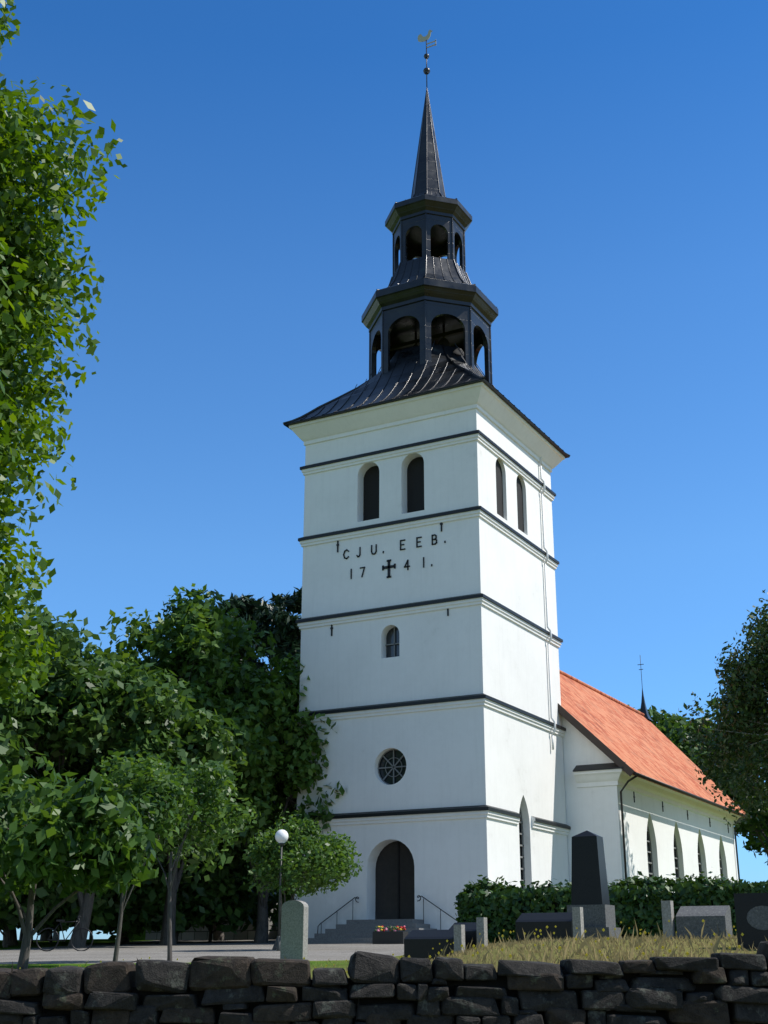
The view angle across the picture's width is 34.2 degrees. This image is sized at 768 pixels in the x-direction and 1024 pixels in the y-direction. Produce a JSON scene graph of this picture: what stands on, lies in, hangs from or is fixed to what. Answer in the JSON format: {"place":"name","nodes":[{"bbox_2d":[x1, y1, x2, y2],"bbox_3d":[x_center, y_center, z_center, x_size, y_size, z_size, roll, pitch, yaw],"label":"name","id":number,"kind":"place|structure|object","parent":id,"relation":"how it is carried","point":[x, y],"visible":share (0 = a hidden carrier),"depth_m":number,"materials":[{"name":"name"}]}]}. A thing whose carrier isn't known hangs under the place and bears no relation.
{"place":"outdoors","nodes":[
{"label":"outdoors","id":0,"kind":"place"},
{"bbox_2d":[0,939,756,977],"bbox_3d":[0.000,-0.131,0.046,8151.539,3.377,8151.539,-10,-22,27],"label":"ground","id":1,"kind":"structure","parent":0,"point":[102,950],"depth_m":32.20,"materials":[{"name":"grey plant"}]},
{"bbox_2d":[19,928,22,940],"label":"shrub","id":2,"kind":"object","parent":1,"relation":"on","point":[21,936],"depth_m":76.68,"materials":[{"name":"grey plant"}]},
{"bbox_2d":[0,876,62,929],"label":"park shrub","id":3,"kind":"object","parent":1,"relation":"on","point":[8,913],"visible":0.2,"depth_m":46.03,"materials":[{"name":"green plant"}]},
{"bbox_2d":[16,924,48,934],"bbox_3d":[-13.895,17.447,58.225,8.815,5.686,8.032,15,-25,-36],"label":"park shrub","id":4,"kind":"object","parent":1,"relation":"on","point":[18,927],"depth_m":58.87,"materials":[{"name":"green plant"}]},
{"bbox_2d":[15,907,65,931],"bbox_3d":[-15.978,15.212,51.394,7.636,5.658,9.175,-10,-22,27],"label":"park shrub","id":5,"kind":"object","parent":1,"relation":"on","point":[43,927],"depth_m":50.40,"materials":[{"name":"green plant"}]},
{"bbox_2d":[40,925,48,940],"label":"chestnut tree","id":6,"kind":"object","parent":1,"relation":"on","point":[44,936],"depth_m":73.04,"materials":[{"name":"plant"}]},
{"bbox_2d":[46,926,53,941],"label":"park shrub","id":7,"kind":"object","parent":1,"relation":"on","point":[50,933],"depth_m":66.11,"materials":[{"name":"green plant"}]},
{"bbox_2d":[2,621,108,945],"bbox_3d":[-17.000,12.288,57.202,12.933,14.951,11.853,-10,-22,27],"label":"chestnut tree","id":8,"kind":"object","parent":1,"relation":"on","point":[12,941],"visible":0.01,"depth_m":54.61,"materials":[{"name":"green plant"}]},
{"bbox_2d":[53,931,59,939],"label":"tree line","id":9,"kind":"object","parent":1,"relation":"on","point":[55,936],"depth_m":108.20,"materials":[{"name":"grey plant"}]},
{"bbox_2d":[0,881,116,946],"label":"park shrub","id":10,"kind":"object","parent":1,"relation":"on","point":[70,908],"visible":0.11,"depth_m":49.05,"materials":[{"name":"green plant"}]},
{"bbox_2d":[0,594,119,796],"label":"chestnut tree","id":11,"kind":"object","parent":1,"relation":"on","point":[53,691],"visible":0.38,"depth_m":45.18,"materials":[{"name":"green plant"}]},
{"bbox_2d":[0,0,126,705],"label":"maple tree","id":12,"kind":"object","parent":1,"relation":"on","point":[29,293],"visible":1,"depth_m":15.86,"materials":[{"name":"green plant"}]},
{"bbox_2d":[36,916,92,950],"bbox_3d":[-9.856,13.073,38.758,1.710,1.053,0.496,-2,-20,5],"label":"parked bicycle","id":13,"kind":"object","parent":1,"relation":"on","point":[80,928],"visible":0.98,"depth_m":38.66,"materials":[{"name":"black metal"}]},
{"bbox_2d":[31,927,102,943],"bbox_3d":[-17.043,18.135,60.873,10.387,6.073,9.128,-10,-22,27],"label":"park shrub","id":14,"kind":"object","parent":1,"relation":"on","point":[99,932],"visible":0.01,"depth_m":60.31,"materials":[{"name":"green plant"}]},
{"bbox_2d":[0,755,162,969],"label":"young tree","id":15,"kind":"object","parent":1,"relation":"on","point":[77,837],"visible":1,"depth_m":19.94,"materials":[{"name":"green plant"}]},
{"bbox_2d":[1,633,247,947],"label":"chestnut tree","id":16,"kind":"object","parent":1,"relation":"on","point":[143,702],"visible":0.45,"depth_m":45.99,"materials":[{"name":"green plant"}]},
{"bbox_2d":[54,852,204,934],"bbox_3d":[-11.659,16.586,54.455,7.963,4.878,8.052,-10,-22,27],"label":"park shrub","id":17,"kind":"object","parent":1,"relation":"on","point":[152,888],"visible":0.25,"depth_m":52.37,"materials":[{"name":"green plant"}]},
{"bbox_2d":[88,750,202,960],"bbox_3d":[-4.820,6.593,23.353,2.991,4.160,2.202,-10,-22,27],"label":"young tree","id":18,"kind":"object","parent":1,"relation":"on","point":[170,797],"visible":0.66,"depth_m":23.36,"materials":[{"name":"green plant"}]},
{"bbox_2d":[120,846,192,942],"bbox_3d":[-13.245,15.111,64.282,11.117,14.083,11.099,5,-20,-14],"label":"chestnut tree","id":19,"kind":"object","parent":1,"relation":"on","point":[125,939],"depth_m":61.13,"materials":[{"name":"green plant"}]},
{"bbox_2d":[107,846,256,942],"bbox_3d":[-9.361,17.373,56.831,7.189,4.843,7.851,-18,-27,42],"label":"park shrub","id":20,"kind":"object","parent":1,"relation":"on","point":[223,893],"visible":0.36,"depth_m":55.28,"materials":[{"name":"green plant"}]},
{"bbox_2d":[86,583,284,944],"bbox_3d":[-8.793,10.896,54.231,9.386,15.520,9.528,11,-22,-28],"label":"chestnut tree","id":21,"kind":"object","parent":1,"relation":"on","point":[201,661],"visible":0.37,"depth_m":53.61,"materials":[{"name":"green plant"}]},
{"bbox_2d":[111,750,260,960],"bbox_3d":[-4.478,7.244,25.941,3.522,4.538,3.147,-10,-22,27],"label":"young tree","id":22,"kind":"object","parent":1,"relation":"on","point":[210,800],"visible":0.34,"depth_m":26.10,"materials":[{"name":"green plant"}]},
{"bbox_2d":[132,903,280,939],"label":"bush","id":23,"kind":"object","parent":1,"relation":"on","point":[201,933],"depth_m":70.85,"materials":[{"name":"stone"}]},
{"bbox_2d":[178,864,288,941],"bbox_3d":[-8.374,18.421,60.699,7.787,5.259,7.561,-10,-22,27],"label":"park shrub","id":24,"kind":"object","parent":1,"relation":"on","point":[273,901],"visible":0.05,"depth_m":59.96,"materials":[{"name":"green plant"}]},
{"bbox_2d":[213,797,282,940],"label":"chestnut tree","id":25,"kind":"object","parent":1,"relation":"on","point":[218,935],"depth_m":65.59,"materials":[{"name":"green plant"}]},
{"bbox_2d":[216,587,301,683],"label":"pine tree","id":26,"kind":"object","parent":1,"relation":"on","point":[276,617],"visible":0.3,"depth_m":73.60,"materials":[{"name":"green plant"}]},
{"bbox_2d":[250,660,268,675],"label":"pine tree","id":27,"kind":"object","parent":1,"relation":"on","point":[260,665],"depth_m":79.91,"materials":[{"name":"green plant"}]},
{"bbox_2d":[204,652,346,942],"bbox_3d":[-5.386,12.745,55.717,8.699,12.900,8.242,3,-20,-7],"label":"chestnut tree","id":28,"kind":"object","parent":1,"relation":"on","point":[287,732],"visible":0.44,"depth_m":54.12,"materials":[{"name":"green plant"}]},
{"bbox_2d":[275,829,288,950],"bbox_3d":[-2.975,10.954,35.780,0.400,3.640,0.400,-10,-22,27],"label":"globe street lamp","id":29,"kind":"object","parent":1,"relation":"on","point":[281,836],"visible":0.97,"depth_m":35.99,"materials":[{"name":"grey metal"}]},
{"bbox_2d":[282,890,293,900],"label":"shrub","id":30,"kind":"object","parent":1,"relation":"on","point":[288,896],"depth_m":77.65,"materials":[{"name":"green plant"}]},
{"bbox_2d":[280,900,308,959],"bbox_3d":[-1.694,8.074,23.602,0.500,1.420,0.170,-10,-22,27],"label":"gravestone","id":31,"kind":"object","parent":1,"relation":"on","point":[294,929],"visible":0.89,"depth_m":23.58,"materials":[{"name":"grey stone"}]},
{"bbox_2d":[242,810,362,949],"bbox_3d":[-2.487,11.147,37.272,3.847,4.275,3.777,-10,-22,27],"label":"tree","id":32,"kind":"object","parent":1,"relation":"on","point":[329,858],"visible":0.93,"depth_m":36.84,"materials":[{"name":"green plant"}]},
{"bbox_2d":[308,919,436,943],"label":"church steps","id":33,"kind":"structure","parent":1,"relation":"on","point":[355,931],"depth_m":49.38,"materials":[{"name":"stone"}]},
{"bbox_2d":[317,895,457,932],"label":"stair railings","id":34,"kind":"object","parent":33,"relation":"on","point":[418,900],"visible":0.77,"depth_m":50.00,"materials":[{"name":"black metal"}]},
{"bbox_2d":[0,941,767,1023],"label":"dry stone wall","id":35,"kind":"structure","parent":1,"relation":"on","point":[714,988],"depth_m":10.32,"materials":[{"name":"black stone"}]},
{"bbox_2d":[373,926,407,943],"bbox_3d":[0.238,15.865,46.920,1.300,0.661,0.435,-10,-22,27],"label":"flower box","id":36,"kind":"object","parent":1,"relation":"on","point":[390,936],"visible":1,"depth_m":46.73,"materials":[{"name":"black"}]},
{"bbox_2d":[404,925,464,959],"bbox_3d":[0.760,6.299,17.848,0.940,0.760,0.350,-10,-22,27],"label":"grave","id":37,"kind":"object","parent":1,"relation":"on","point":[420,943],"visible":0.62,"depth_m":17.82,"materials":[{"name":"black stone"}]},
{"bbox_2d":[449,917,487,950],"bbox_3d":[1.269,6.383,18.429,0.620,0.760,0.350,-10,-22,27],"label":"grave","id":38,"kind":"object","parent":1,"relation":"on","point":[473,930],"visible":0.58,"depth_m":18.30,"materials":[{"name":"black stone"}]},
{"bbox_2d":[515,907,583,942],"bbox_3d":[2.393,6.037,17.802,1.010,0.760,0.350,-10,-22,27],"label":"grave","id":39,"kind":"object","parent":1,"relation":"on","point":[563,922],"visible":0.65,"depth_m":17.76,"materials":[{"name":"black stone"}]},
{"bbox_2d":[567,831,620,939],"bbox_3d":[3.119,5.801,18.905,0.720,1.920,0.540,-10,-22,27],"label":"grave obelisk","id":40,"kind":"object","parent":1,"relation":"on","point":[589,890],"visible":0.69,"depth_m":18.82,"materials":[{"name":"grey stone"}]},
{"bbox_2d":[454,871,767,943],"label":"hedge","id":41,"kind":"object","parent":1,"relation":"on","point":[501,906],"visible":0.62,"depth_m":23.75,"materials":[{"name":"green plant"}]},
{"bbox_2d":[561,715,740,892],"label":"church nave","id":42,"kind":"structure","parent":1,"relation":"on","point":[595,778],"depth_m":58.69,"materials":[{"name":"white paint"}]},
{"bbox_2d":[558,658,751,880],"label":"roof","id":43,"kind":"structure","parent":42,"relation":"on","point":[620,734],"depth_m":67.75,"materials":[{"name":"tile"}]},
{"bbox_2d":[633,792,728,879],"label":"windows","id":44,"kind":"structure","parent":42,"relation":"on","point":[650,852],"depth_m":64.11,"materials":[{"name":"grey glass"}]},
{"bbox_2d":[628,705,727,795],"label":"tree","id":45,"kind":"object","parent":1,"relation":"on","point":[655,714],"visible":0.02,"depth_m":102.44,"materials":[{"name":"green plant"}]},
{"bbox_2d":[661,901,732,938],"bbox_3d":[3.934,5.271,15.675,0.780,0.760,0.350,-10,-22,27],"label":"gravestone","id":46,"kind":"object","parent":1,"relation":"on","point":[689,918],"visible":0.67,"depth_m":15.64,"materials":[{"name":"grey stone"}]},
{"bbox_2d":[659,713,767,824],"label":"tree","id":47,"kind":"object","parent":1,"relation":"on","point":[671,734],"visible":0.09,"depth_m":95.20,"materials":[{"name":"green plant"}]},
{"bbox_2d":[670,697,767,856],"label":"tree","id":48,"kind":"object","parent":1,"relation":"on","point":[756,828],"visible":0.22,"depth_m":88.45,"materials":[{"name":"green plant"}]},
{"bbox_2d":[676,589,767,827],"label":"birch tree","id":49,"kind":"object","parent":1,"relation":"on","point":[744,700],"visible":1,"depth_m":54.58,"materials":[{"name":"green plant"}]},
{"bbox_2d":[733,893,767,948],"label":"gravestone","id":50,"kind":"object","parent":1,"relation":"on","point":[751,912],"visible":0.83,"depth_m":13.69,"materials":[{"name":"black stone"}]},
{"bbox_2d":[742,790,767,864],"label":"tree line","id":51,"kind":"object","parent":1,"relation":"on","point":[756,847],"visible":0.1,"depth_m":113.67,"materials":[{"name":"green plant"}]},
{"bbox_2d":[0,0,767,939],"label":"sky","id":52,"kind":"structure","parent":0,"point":[607,160],"materials":[{"name":"blue"}]},
{"bbox_2d":[2,918,766,978],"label":"wild grass","id":53,"kind":"structure","parent":0,"point":[563,947],"depth_m":13.81,"materials":[{"name":"yellow plant"}]},
{"bbox_2d":[284,378,570,937],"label":"church tower","id":54,"kind":"structure","parent":0,"point":[453,707],"depth_m":54.77,"materials":[{"name":"white paint"}]},
{"bbox_2d":[283,88,569,456],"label":"spire","id":55,"kind":"structure","parent":54,"relation":"on","point":[427,293],"depth_m":62.69,"materials":[{"name":"black metal"}]},
{"bbox_2d":[418,30,435,87],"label":"weather vane","id":56,"kind":"object","parent":55,"relation":"on","point":[426,70],"visible":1,"depth_m":69.83,"materials":[{"name":"metal"}]},
{"bbox_2d":[390,327,474,350],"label":"church bells","id":57,"kind":"object","parent":55,"relation":"on","point":[440,336],"visible":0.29,"depth_m":63.56,"materials":[{"name":"brown metal"}]},
{"bbox_2d":[330,456,555,918],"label":"tower fittings","id":58,"kind":"object","parent":54,"relation":"attached to","point":[388,567],"visible":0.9,"depth_m":55.66,"materials":[{"name":"black metal"}]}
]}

